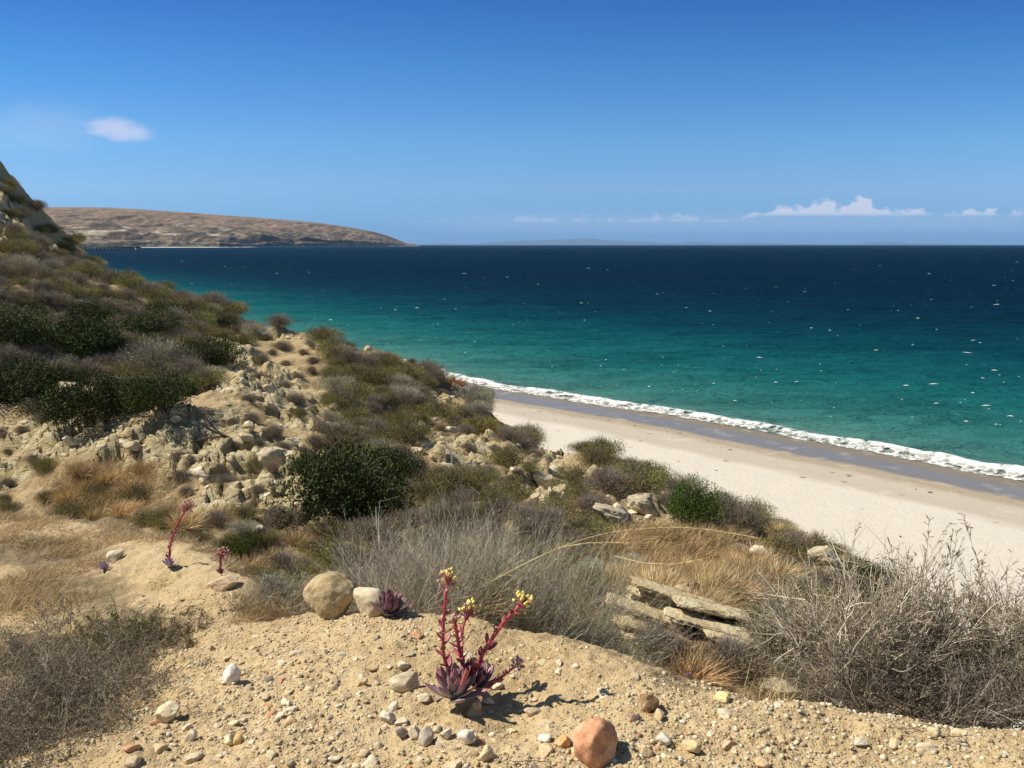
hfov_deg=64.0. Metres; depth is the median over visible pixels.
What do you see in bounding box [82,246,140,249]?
pier
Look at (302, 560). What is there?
twiggy shrub
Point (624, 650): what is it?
feathery shrub
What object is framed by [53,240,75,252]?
evergreen shrub
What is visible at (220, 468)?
twiggy shrub
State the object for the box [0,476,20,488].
twiggy shrub
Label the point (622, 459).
sage shrub
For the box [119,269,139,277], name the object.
sage shrub
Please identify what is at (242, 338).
sage shrub
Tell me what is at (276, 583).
sagebrush
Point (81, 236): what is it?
sage shrub
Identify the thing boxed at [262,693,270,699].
pebble
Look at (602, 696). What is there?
pebble
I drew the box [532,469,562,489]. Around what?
rock
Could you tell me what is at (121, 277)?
sage shrub
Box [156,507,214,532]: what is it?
grass tussock
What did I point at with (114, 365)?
sage shrub
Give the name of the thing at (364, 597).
stone
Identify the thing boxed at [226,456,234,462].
sandstone block
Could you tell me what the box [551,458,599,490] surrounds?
sage shrub
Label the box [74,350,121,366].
twiggy shrub
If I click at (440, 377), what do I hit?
twiggy shrub
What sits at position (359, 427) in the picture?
sage shrub
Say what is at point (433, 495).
sage shrub
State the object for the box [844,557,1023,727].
dry bush
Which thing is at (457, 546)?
sage shrub
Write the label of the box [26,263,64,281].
twiggy shrub
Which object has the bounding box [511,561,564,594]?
sage shrub
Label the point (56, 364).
twiggy shrub
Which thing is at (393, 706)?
pebble
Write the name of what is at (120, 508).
grass tussock
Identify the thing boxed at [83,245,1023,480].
sea
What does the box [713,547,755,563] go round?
grass tussock
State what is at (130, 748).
stone
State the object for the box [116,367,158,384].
sage shrub
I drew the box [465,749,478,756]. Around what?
pebble
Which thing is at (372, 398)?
twiggy shrub
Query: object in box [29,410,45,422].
twiggy shrub
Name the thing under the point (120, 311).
evergreen shrub
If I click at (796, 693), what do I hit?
rock
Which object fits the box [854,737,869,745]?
pebble
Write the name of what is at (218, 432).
dead branch
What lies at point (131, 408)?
evergreen shrub
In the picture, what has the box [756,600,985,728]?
dead brush
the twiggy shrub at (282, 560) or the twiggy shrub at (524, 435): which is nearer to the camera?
the twiggy shrub at (282, 560)
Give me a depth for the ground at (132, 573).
3.38 m
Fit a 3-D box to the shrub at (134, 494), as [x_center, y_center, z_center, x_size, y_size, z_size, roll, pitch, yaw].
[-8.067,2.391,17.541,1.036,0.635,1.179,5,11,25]
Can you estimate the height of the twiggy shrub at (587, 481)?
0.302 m
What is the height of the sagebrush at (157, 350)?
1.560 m
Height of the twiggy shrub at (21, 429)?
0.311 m
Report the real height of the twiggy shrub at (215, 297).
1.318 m
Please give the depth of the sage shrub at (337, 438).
20.01 m
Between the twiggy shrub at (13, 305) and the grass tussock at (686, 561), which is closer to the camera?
the grass tussock at (686, 561)
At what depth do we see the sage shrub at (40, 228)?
75.07 m
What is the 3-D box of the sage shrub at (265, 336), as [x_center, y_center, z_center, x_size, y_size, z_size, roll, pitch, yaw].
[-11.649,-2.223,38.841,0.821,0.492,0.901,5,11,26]
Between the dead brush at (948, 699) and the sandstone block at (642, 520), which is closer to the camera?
the dead brush at (948, 699)
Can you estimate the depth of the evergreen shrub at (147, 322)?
30.09 m
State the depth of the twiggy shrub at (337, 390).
25.78 m
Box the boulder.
[303,571,356,619]
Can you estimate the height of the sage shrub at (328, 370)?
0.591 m
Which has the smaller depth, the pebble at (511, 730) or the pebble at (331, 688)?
the pebble at (511, 730)
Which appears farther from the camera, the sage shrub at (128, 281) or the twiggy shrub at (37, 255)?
the twiggy shrub at (37, 255)
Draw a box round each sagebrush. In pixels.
[0,462,7,468]
[2,251,40,266]
[36,352,78,366]
[38,258,65,268]
[63,298,90,308]
[66,257,98,265]
[114,333,185,370]
[189,364,222,381]
[203,301,223,312]
[210,365,227,372]
[222,517,258,536]
[238,319,274,336]
[255,569,309,604]
[303,339,316,346]
[309,372,356,389]
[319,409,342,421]
[319,558,382,586]
[364,436,399,454]
[383,372,414,385]
[387,381,405,391]
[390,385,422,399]
[452,385,494,404]
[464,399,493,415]
[563,556,616,588]
[608,551,653,568]
[669,467,712,491]
[795,575,819,588]
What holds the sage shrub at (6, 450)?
on the ground at (132, 573)
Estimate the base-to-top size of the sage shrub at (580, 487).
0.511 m
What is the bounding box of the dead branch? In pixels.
[175,411,227,441]
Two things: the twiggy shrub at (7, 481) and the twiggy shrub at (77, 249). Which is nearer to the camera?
the twiggy shrub at (7, 481)
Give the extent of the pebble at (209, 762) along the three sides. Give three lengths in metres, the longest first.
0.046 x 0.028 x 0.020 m
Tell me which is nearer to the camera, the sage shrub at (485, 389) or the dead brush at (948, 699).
the dead brush at (948, 699)
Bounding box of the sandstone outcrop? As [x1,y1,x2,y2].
[605,576,755,662]
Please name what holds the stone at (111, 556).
on the ground at (132, 573)
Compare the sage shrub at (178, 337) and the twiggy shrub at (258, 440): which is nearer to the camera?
the twiggy shrub at (258, 440)
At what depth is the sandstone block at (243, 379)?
23.72 m
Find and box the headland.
[42,207,417,247]
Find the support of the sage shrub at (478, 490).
on the ground at (132, 573)
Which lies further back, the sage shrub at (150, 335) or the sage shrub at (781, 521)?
the sage shrub at (150, 335)
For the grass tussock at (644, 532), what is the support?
on the ground at (132, 573)
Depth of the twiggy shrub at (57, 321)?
31.21 m
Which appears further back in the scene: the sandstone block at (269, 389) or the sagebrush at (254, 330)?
the sagebrush at (254, 330)
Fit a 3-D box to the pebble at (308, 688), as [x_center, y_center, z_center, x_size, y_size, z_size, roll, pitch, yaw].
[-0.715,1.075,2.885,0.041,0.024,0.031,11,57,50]
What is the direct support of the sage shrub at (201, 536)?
on the ground at (132, 573)
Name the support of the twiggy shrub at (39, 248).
on the ground at (132, 573)
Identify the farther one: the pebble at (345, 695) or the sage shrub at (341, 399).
the sage shrub at (341, 399)
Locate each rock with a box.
[58,381,92,394]
[257,446,287,469]
[284,450,296,458]
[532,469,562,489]
[593,502,629,523]
[627,494,657,514]
[730,543,748,553]
[759,677,800,699]
[807,545,842,566]
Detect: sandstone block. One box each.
[62,436,79,445]
[122,441,140,450]
[170,416,182,422]
[185,454,191,459]
[187,466,207,479]
[199,477,210,484]
[226,387,235,393]
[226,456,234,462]
[234,360,248,365]
[237,432,253,440]
[240,377,247,382]
[243,421,254,429]
[253,466,264,472]
[256,525,263,530]
[259,492,271,500]
[262,472,272,477]
[263,384,276,393]
[285,437,300,443]
[303,406,312,410]
[329,403,339,409]
[364,345,374,351]
[411,447,423,454]
[419,442,432,448]
[441,461,455,468]
[445,426,457,432]
[529,452,540,460]
[530,492,540,499]
[539,494,548,507]
[549,465,565,475]
[613,503,628,513]
[628,509,638,514]
[636,517,648,523]
[644,514,653,519]
[675,584,690,591]
[749,545,767,554]
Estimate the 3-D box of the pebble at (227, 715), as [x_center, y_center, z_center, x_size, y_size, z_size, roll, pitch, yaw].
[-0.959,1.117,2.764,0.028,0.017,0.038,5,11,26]
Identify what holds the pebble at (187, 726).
on the ground at (132, 573)
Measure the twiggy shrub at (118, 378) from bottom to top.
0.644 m
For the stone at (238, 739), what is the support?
on the ground at (132, 573)
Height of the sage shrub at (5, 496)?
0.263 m
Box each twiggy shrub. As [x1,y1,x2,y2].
[0,181,8,189]
[0,253,9,260]
[0,259,27,276]
[0,286,23,301]
[0,342,37,361]
[0,426,8,433]
[0,431,14,438]
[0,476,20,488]
[1,220,32,235]
[3,300,20,307]
[4,249,31,261]
[12,257,52,277]
[12,289,29,297]
[12,395,48,412]
[12,425,31,434]
[14,208,32,219]
[16,277,65,292]
[17,289,69,303]
[18,349,50,363]
[21,453,37,464]
[24,344,46,355]
[25,199,50,211]
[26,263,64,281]
[27,235,56,248]
[28,231,49,238]
[29,240,51,253]
[29,355,75,372]
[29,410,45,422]
[30,249,70,266]
[34,256,67,267]
[39,343,65,358]
[41,221,65,232]
[43,291,78,308]
[44,313,70,329]
[46,308,70,322]
[57,270,98,286]
[58,253,80,265]
[65,356,117,377]
[68,245,85,256]
[70,250,84,259]
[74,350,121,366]
[77,294,95,302]
[91,297,129,311]
[96,267,126,284]
[96,282,112,289]
[96,373,132,383]
[101,349,137,363]
[103,312,125,324]
[107,328,143,348]
[109,318,129,333]
[116,286,142,300]
[121,304,149,312]
[123,306,146,316]
[124,338,151,353]
[126,278,173,296]
[153,342,215,368]
[156,317,185,332]
[156,354,213,379]
[157,305,194,321]
[161,287,179,296]
[162,449,193,462]
[163,467,196,483]
[167,327,196,337]
[173,291,202,298]
[174,288,195,296]
[175,483,195,497]
[177,319,196,329]
[186,330,211,342]
[187,317,209,327]
[195,290,234,306]
[195,434,208,445]
[198,506,236,530]
[207,470,242,488]
[211,462,230,473]
[221,416,244,426]
[225,321,256,334]
[231,298,249,314]
[231,440,245,451]
[238,393,259,402]
[238,410,269,425]
[247,483,265,495]
[249,352,272,363]
[250,437,268,446]
[252,371,267,378]
[255,546,304,570]
[256,404,280,413]
[257,460,283,472]
[257,500,309,530]
[259,311,294,332]
[263,422,292,439]
[266,349,278,355]
[269,339,294,349]
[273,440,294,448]
[278,359,294,365]
[279,379,293,389]
[283,556,319,571]
[284,391,311,406]
[292,371,303,378]
[296,348,313,355]
[296,445,311,453]
[299,432,327,447]
[303,355,319,363]
[304,415,362,445]
[305,365,317,373]
[309,420,330,433]
[315,391,332,402]
[321,386,355,394]
[324,336,353,344]
[328,347,368,364]
[337,515,384,545]
[338,513,403,547]
[344,555,370,571]
[346,374,364,386]
[353,353,378,366]
[353,398,368,408]
[356,415,377,426]
[356,539,416,560]
[357,426,379,437]
[359,545,410,575]
[362,416,391,431]
[363,401,382,411]
[364,527,411,552]
[365,394,386,404]
[368,351,385,359]
[374,391,389,403]
[374,507,407,531]
[382,441,415,453]
[385,503,425,530]
[391,477,422,491]
[396,379,435,400]
[400,449,435,473]
[404,525,458,560]
[406,357,416,362]
[410,355,452,377]
[410,391,436,404]
[411,498,466,527]
[425,366,456,386]
[430,462,460,475]
[435,489,477,506]
[445,483,479,501]
[445,499,484,525]
[447,521,473,536]
[448,459,483,474]
[452,421,478,435]
[453,404,472,416]
[460,442,473,450]
[465,517,505,540]
[468,509,508,530]
[475,401,496,413]
[476,495,530,522]
[477,463,504,480]
[480,526,520,544]
[487,443,501,450]
[491,426,520,442]
[495,425,533,443]
[496,510,560,545]
[498,499,542,526]
[516,419,546,443]
[516,437,540,451]
[519,445,546,459]
[519,499,550,510]
[520,503,576,538]
[529,599,577,631]
[553,527,600,550]
[557,542,594,557]
[565,489,611,518]
[573,590,626,620]
[579,477,593,487]
[581,464,646,499]
[582,581,624,599]
[587,612,623,648]
[589,465,618,475]
[590,492,616,505]
[626,614,703,672]
[652,489,676,510]
[658,476,686,490]
[690,624,774,693]
[705,490,752,519]
[706,489,743,506]
[717,500,777,535]
[734,572,776,587]
[743,631,778,662]
[759,654,840,692]
[765,527,816,552]
[767,550,800,568]
[796,562,828,588]
[803,558,861,593]
[818,580,846,601]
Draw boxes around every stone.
[106,549,123,561]
[122,744,140,752]
[155,701,179,722]
[206,574,238,591]
[222,663,240,685]
[233,734,243,745]
[353,587,383,617]
[379,710,395,723]
[389,671,418,691]
[394,726,406,737]
[407,726,419,739]
[418,726,433,746]
[440,728,451,739]
[457,729,474,744]
[472,699,481,711]
[479,745,493,761]
[524,707,540,715]
[538,734,551,742]
[554,734,570,748]
[573,717,617,767]
[628,713,640,721]
[637,694,659,712]
[656,731,670,745]
[687,740,700,753]
[715,691,730,703]
[916,742,937,754]
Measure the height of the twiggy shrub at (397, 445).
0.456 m
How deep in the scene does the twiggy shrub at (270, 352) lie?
34.43 m
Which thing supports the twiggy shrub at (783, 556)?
on the ground at (132, 573)
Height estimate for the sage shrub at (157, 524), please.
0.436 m
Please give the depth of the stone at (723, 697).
2.66 m
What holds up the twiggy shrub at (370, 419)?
on the ground at (132, 573)
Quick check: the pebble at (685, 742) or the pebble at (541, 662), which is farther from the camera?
the pebble at (541, 662)
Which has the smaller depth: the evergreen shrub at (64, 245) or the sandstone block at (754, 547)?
the sandstone block at (754, 547)
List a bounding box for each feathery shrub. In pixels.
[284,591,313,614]
[551,617,663,665]
[599,640,673,672]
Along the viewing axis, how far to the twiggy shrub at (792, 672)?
6.70 m
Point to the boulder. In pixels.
(328, 595)
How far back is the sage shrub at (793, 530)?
13.45 m
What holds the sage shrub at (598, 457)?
on the ground at (132, 573)
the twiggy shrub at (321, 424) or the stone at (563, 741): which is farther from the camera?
the twiggy shrub at (321, 424)
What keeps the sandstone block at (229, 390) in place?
on the ground at (132, 573)
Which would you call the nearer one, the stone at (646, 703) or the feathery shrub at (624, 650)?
the stone at (646, 703)
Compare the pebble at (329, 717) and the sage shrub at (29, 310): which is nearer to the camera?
the pebble at (329, 717)
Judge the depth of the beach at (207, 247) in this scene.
6422.90 m
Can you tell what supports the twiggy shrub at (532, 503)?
on the ground at (132, 573)
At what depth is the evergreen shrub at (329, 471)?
15.63 m
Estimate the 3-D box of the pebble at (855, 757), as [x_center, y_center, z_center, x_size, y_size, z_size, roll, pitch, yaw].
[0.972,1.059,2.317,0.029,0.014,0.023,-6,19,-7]
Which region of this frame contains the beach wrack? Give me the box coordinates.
[561,413,972,537]
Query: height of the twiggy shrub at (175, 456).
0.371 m
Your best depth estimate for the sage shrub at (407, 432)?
20.27 m
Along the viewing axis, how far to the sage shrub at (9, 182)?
75.42 m
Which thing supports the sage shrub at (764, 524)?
on the ground at (132, 573)
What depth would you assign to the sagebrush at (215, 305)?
44.68 m
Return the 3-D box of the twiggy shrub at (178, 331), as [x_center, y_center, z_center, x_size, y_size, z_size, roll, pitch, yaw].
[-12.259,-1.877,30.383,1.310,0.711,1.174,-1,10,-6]
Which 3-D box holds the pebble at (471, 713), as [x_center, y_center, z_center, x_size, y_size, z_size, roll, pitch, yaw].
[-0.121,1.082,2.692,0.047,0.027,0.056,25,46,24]
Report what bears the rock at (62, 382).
on the ground at (132, 573)
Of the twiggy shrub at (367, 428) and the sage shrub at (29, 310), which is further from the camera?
the sage shrub at (29, 310)
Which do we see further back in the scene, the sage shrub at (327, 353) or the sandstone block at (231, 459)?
the sage shrub at (327, 353)
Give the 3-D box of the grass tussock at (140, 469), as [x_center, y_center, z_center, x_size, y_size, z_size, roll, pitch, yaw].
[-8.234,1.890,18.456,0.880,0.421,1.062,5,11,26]
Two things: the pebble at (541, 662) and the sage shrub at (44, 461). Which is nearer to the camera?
the pebble at (541, 662)
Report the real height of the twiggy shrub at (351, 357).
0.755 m
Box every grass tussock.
[42,480,88,504]
[54,457,110,480]
[62,496,97,511]
[72,473,104,487]
[75,505,111,520]
[91,467,128,485]
[91,496,119,510]
[101,497,149,516]
[108,476,145,496]
[124,457,163,474]
[149,501,184,516]
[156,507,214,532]
[194,499,248,521]
[231,551,278,570]
[251,545,296,561]
[276,526,323,549]
[284,582,306,598]
[447,376,469,386]
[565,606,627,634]
[595,523,652,554]
[600,560,642,586]
[602,547,641,560]
[606,567,658,593]
[608,556,663,573]
[614,517,661,545]
[623,562,691,586]
[628,565,691,590]
[634,533,684,560]
[641,549,675,569]
[643,516,686,542]
[660,581,723,618]
[661,636,743,690]
[664,567,696,580]
[669,554,708,573]
[670,532,722,561]
[674,573,742,604]
[681,520,734,544]
[682,563,718,577]
[684,568,737,597]
[697,586,757,623]
[706,552,773,574]
[707,566,777,608]
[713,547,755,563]
[718,523,757,543]
[728,536,795,564]
[735,565,774,582]
[748,553,819,581]
[759,579,808,604]
[760,518,804,533]
[806,649,835,681]
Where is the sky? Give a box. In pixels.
[0,0,1023,244]
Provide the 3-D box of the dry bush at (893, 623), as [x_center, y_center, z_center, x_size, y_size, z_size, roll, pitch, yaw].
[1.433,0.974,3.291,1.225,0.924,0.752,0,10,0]
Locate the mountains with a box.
[422,238,1023,244]
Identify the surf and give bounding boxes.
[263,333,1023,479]
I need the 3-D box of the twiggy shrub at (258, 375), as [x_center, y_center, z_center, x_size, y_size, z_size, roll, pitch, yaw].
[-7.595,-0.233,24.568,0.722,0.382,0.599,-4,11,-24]
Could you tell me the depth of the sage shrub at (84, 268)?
44.69 m
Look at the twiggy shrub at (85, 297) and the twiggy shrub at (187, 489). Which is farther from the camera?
the twiggy shrub at (85, 297)
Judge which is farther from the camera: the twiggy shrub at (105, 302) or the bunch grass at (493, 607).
the twiggy shrub at (105, 302)
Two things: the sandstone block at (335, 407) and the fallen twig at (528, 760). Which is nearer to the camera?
the fallen twig at (528, 760)
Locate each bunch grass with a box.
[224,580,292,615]
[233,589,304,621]
[389,537,501,613]
[448,555,561,632]
[644,639,704,681]
[745,663,827,702]
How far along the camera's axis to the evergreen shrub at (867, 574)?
11.45 m
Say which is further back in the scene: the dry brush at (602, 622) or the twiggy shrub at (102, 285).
the twiggy shrub at (102, 285)
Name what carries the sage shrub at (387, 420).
on the ground at (132, 573)
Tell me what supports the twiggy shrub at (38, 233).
on the ground at (132, 573)
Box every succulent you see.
[97,560,113,569]
[162,499,196,566]
[213,546,230,573]
[370,589,413,616]
[424,567,532,702]
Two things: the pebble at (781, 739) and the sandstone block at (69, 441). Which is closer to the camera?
the pebble at (781, 739)
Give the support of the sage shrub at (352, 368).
on the ground at (132, 573)
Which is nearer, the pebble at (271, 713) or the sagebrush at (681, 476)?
the pebble at (271, 713)
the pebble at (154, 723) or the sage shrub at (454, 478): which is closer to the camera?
the pebble at (154, 723)
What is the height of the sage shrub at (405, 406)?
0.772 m
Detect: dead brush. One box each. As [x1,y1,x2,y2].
[0,589,142,674]
[0,602,194,692]
[0,620,133,752]
[0,623,162,713]
[0,627,182,740]
[0,651,193,767]
[0,659,214,767]
[2,618,216,723]
[204,570,325,621]
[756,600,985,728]
[846,628,1023,730]
[897,633,1023,729]
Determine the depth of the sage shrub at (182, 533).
14.04 m
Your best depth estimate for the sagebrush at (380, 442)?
19.67 m
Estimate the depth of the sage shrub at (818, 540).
13.03 m
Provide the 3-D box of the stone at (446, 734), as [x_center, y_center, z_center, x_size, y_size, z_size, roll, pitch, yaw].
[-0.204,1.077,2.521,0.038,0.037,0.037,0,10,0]
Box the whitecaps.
[158,255,1021,424]
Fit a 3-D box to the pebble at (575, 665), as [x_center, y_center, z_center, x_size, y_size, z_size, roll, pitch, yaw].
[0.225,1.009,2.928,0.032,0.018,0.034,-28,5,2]
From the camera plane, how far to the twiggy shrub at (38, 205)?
77.12 m
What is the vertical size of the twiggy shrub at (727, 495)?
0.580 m
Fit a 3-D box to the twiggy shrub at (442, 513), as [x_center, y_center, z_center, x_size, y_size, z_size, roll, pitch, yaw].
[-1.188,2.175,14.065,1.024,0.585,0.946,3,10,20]
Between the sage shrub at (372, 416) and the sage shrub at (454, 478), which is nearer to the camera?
the sage shrub at (454, 478)
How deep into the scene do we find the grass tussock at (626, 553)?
11.92 m
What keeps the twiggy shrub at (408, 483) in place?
on the ground at (132, 573)
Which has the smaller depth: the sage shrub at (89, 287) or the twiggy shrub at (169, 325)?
the twiggy shrub at (169, 325)
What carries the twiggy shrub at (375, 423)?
on the ground at (132, 573)
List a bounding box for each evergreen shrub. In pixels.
[0,302,56,348]
[0,306,14,326]
[0,353,80,411]
[0,355,33,373]
[15,298,46,308]
[20,304,55,318]
[25,391,80,423]
[33,312,124,354]
[37,364,153,428]
[40,360,97,389]
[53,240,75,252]
[55,311,113,337]
[57,295,122,323]
[57,348,85,360]
[69,360,109,376]
[105,306,124,318]
[114,359,205,417]
[116,398,156,414]
[117,306,184,336]
[142,299,190,319]
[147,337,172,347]
[174,333,249,367]
[178,379,203,394]
[209,312,240,328]
[214,323,233,329]
[216,528,264,560]
[270,426,417,535]
[283,451,318,475]
[364,441,429,485]
[666,472,728,531]
[834,555,911,606]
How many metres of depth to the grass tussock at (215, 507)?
15.59 m
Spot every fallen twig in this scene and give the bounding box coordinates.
[491,723,510,737]
[512,757,550,765]
[878,719,937,732]
[930,729,975,743]
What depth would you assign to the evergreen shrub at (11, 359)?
24.60 m
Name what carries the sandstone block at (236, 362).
on the ground at (132, 573)
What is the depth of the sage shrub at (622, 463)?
16.99 m
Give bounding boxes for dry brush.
[283,470,654,647]
[284,506,455,612]
[304,474,566,628]
[376,481,627,638]
[409,507,709,670]
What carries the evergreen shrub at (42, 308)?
on the ground at (132, 573)
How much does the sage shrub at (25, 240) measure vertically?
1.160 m
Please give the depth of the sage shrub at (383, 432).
20.70 m
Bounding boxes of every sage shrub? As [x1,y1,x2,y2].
[0,177,18,187]
[0,236,20,251]
[0,239,40,255]
[0,282,19,293]
[0,494,12,503]
[0,498,27,513]
[1,185,15,195]
[1,207,21,218]
[1,236,42,251]
[2,228,32,241]
[2,273,30,284]
[2,448,13,454]
[7,193,28,203]
[8,298,30,304]
[8,304,48,324]
[12,276,35,285]
[22,455,61,474]
[29,486,58,504]
[33,224,50,231]
[39,274,77,289]
[47,247,71,256]
[47,498,98,519]
[53,266,75,276]
[56,283,100,297]
[60,234,83,246]
[67,231,86,241]
[70,261,110,277]
[70,262,106,279]
[70,282,103,296]
[77,482,114,500]
[81,254,103,265]
[93,286,127,300]
[105,359,128,375]
[107,360,156,377]
[109,272,140,284]
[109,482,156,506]
[112,298,130,306]
[113,273,149,288]
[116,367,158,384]
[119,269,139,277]
[123,333,148,347]
[123,509,161,527]
[125,285,144,294]
[136,285,174,300]
[140,330,163,338]
[141,505,178,529]
[143,362,175,376]
[148,514,172,532]
[157,278,178,291]
[158,328,200,348]
[158,528,189,538]
[165,292,212,312]
[180,319,222,338]
[181,307,218,325]
[183,366,230,390]
[185,530,219,546]
[197,304,220,314]
[214,327,236,337]
[215,311,240,320]
[216,299,250,313]
[228,333,259,343]
[228,502,262,521]
[238,457,264,471]
[244,563,273,574]
[246,564,292,588]
[249,524,280,546]
[257,332,273,340]
[271,561,318,586]
[277,596,307,614]
[288,407,309,417]
[290,535,339,560]
[299,516,349,549]
[300,323,346,341]
[302,538,374,573]
[310,336,346,350]
[315,341,356,360]
[316,365,341,377]
[317,384,364,411]
[321,430,361,453]
[327,355,348,366]
[329,361,359,371]
[330,368,355,378]
[330,403,371,420]
[336,440,385,463]
[338,381,379,398]
[339,362,367,374]
[343,341,358,349]
[343,415,363,426]
[347,430,388,447]
[350,424,364,433]
[351,361,394,385]
[352,381,374,388]
[357,410,380,420]
[362,362,394,377]
[364,425,400,442]
[366,413,396,427]
[370,384,391,393]
[374,349,403,367]
[375,482,410,507]
[377,494,421,520]
[380,418,438,446]
[383,362,405,372]
[383,389,402,403]
[385,408,424,425]
[386,399,421,414]
[388,362,430,380]
[391,467,435,485]
[396,358,415,367]
[396,378,422,386]
[401,526,430,543]
[405,477,449,500]
[407,374,430,385]
[410,400,430,411]
[412,397,468,420]
[414,411,431,421]
[418,462,480,495]
[422,519,460,538]
[423,496,447,507]
[424,376,439,388]
[425,490,450,502]
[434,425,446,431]
[438,538,473,554]
[455,412,502,434]
[462,383,498,404]
[464,481,499,500]
[465,465,502,486]
[467,499,496,519]
[477,485,519,508]
[480,444,527,468]
[481,477,540,500]
[490,533,540,560]
[501,473,523,485]
[501,544,559,574]
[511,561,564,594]
[512,423,548,447]
[515,460,540,473]
[515,538,563,558]
[533,490,578,517]
[535,554,567,576]
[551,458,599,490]
[553,506,621,545]
[555,550,619,577]
[561,568,611,596]
[563,479,596,499]
[565,440,592,452]
[567,488,603,506]
[572,548,608,567]
[574,443,620,469]
[583,434,625,459]
[590,539,625,554]
[597,461,618,470]
[599,458,673,495]
[608,454,635,465]
[610,456,657,468]
[618,457,672,485]
[738,492,779,521]
[741,598,792,622]
[752,532,815,567]
[753,580,810,610]
[756,513,772,530]
[766,525,804,535]
[766,572,809,591]
[771,516,797,528]
[785,583,837,607]
[799,529,846,554]
[800,582,842,612]
[828,541,857,556]
[841,553,872,570]
[848,590,880,612]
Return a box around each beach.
[141,246,347,247]
[463,382,1023,729]
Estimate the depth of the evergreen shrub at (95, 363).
25.64 m
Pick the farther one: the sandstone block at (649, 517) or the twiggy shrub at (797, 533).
the sandstone block at (649, 517)
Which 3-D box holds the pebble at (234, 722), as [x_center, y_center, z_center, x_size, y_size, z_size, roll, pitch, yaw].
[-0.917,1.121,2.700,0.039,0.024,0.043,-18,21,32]
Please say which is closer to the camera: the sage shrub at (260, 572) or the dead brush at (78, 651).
the dead brush at (78, 651)
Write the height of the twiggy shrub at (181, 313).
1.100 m
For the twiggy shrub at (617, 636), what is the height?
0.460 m
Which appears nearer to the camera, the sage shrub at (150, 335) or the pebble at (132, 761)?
the pebble at (132, 761)
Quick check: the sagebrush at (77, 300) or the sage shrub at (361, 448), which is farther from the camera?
the sagebrush at (77, 300)
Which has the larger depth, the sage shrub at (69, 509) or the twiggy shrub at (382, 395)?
the twiggy shrub at (382, 395)
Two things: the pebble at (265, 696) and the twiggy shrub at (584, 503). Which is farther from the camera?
the twiggy shrub at (584, 503)
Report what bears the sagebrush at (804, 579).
on the ground at (132, 573)
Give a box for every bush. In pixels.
[44,594,172,662]
[104,602,214,654]
[729,518,1023,712]
[736,570,852,697]
[757,590,928,707]
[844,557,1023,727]
[874,513,1023,693]
[908,547,1023,720]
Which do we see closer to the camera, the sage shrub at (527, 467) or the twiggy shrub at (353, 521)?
the twiggy shrub at (353, 521)
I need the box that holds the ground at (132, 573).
[0,161,1023,767]
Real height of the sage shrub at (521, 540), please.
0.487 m
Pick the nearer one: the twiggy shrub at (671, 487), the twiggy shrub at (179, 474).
the twiggy shrub at (671, 487)
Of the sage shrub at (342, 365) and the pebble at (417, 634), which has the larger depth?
the sage shrub at (342, 365)
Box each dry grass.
[0,507,275,656]
[7,439,845,609]
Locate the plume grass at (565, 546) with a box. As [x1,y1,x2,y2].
[479,526,758,588]
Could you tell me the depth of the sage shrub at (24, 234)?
55.37 m
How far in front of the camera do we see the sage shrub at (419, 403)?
25.62 m
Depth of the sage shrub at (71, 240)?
77.98 m
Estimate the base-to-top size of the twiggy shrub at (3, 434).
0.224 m
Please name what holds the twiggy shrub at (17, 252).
on the ground at (132, 573)
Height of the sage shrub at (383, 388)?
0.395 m
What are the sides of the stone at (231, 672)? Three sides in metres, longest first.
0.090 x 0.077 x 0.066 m
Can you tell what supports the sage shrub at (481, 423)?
on the ground at (132, 573)
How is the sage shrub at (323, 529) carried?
on the ground at (132, 573)
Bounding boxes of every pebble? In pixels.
[125,756,141,767]
[149,720,158,725]
[153,743,168,754]
[161,724,169,729]
[170,678,181,683]
[175,686,187,694]
[182,723,192,731]
[182,729,197,742]
[183,752,203,763]
[204,759,217,767]
[213,705,223,712]
[213,722,222,728]
[222,713,231,717]
[225,734,234,745]
[229,720,239,725]
[244,686,252,690]
[249,764,260,767]
[255,727,268,735]
[261,676,273,683]
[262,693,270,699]
[265,709,277,718]
[266,749,276,760]
[274,739,282,744]
[275,712,284,719]
[281,698,292,707]
[283,706,297,712]
[283,715,296,725]
[285,757,294,766]
[289,650,303,657]
[301,745,312,750]
[304,685,313,691]
[325,714,332,720]
[327,685,337,690]
[328,756,341,761]
[340,692,352,699]
[352,763,359,767]
[355,677,367,686]
[357,749,369,758]
[363,754,377,767]
[367,662,378,670]
[373,635,379,640]
[374,742,382,748]
[388,700,397,711]
[391,716,407,724]
[397,660,409,668]
[405,652,414,656]
[411,629,423,638]
[417,693,429,701]
[423,644,429,649]
[433,725,441,732]
[435,737,445,743]
[436,742,441,748]
[447,759,461,767]
[463,651,472,659]
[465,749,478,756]
[467,707,481,717]
[474,738,484,745]
[481,697,493,703]
[484,658,488,670]
[491,738,501,744]
[492,682,502,690]
[507,728,516,733]
[527,764,538,767]
[537,659,546,666]
[537,719,554,725]
[539,742,553,757]
[555,659,561,666]
[555,668,561,674]
[571,663,578,668]
[596,687,609,695]
[599,693,611,699]
[640,745,653,757]
[654,708,664,721]
[682,739,696,753]
[707,730,714,736]
[718,708,731,719]
[721,739,735,749]
[755,757,768,767]
[774,701,782,707]
[777,736,784,742]
[851,754,859,759]
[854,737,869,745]
[877,725,884,730]
[889,738,900,748]
[926,726,941,735]
[951,728,967,734]
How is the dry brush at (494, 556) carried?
on the ground at (132, 573)

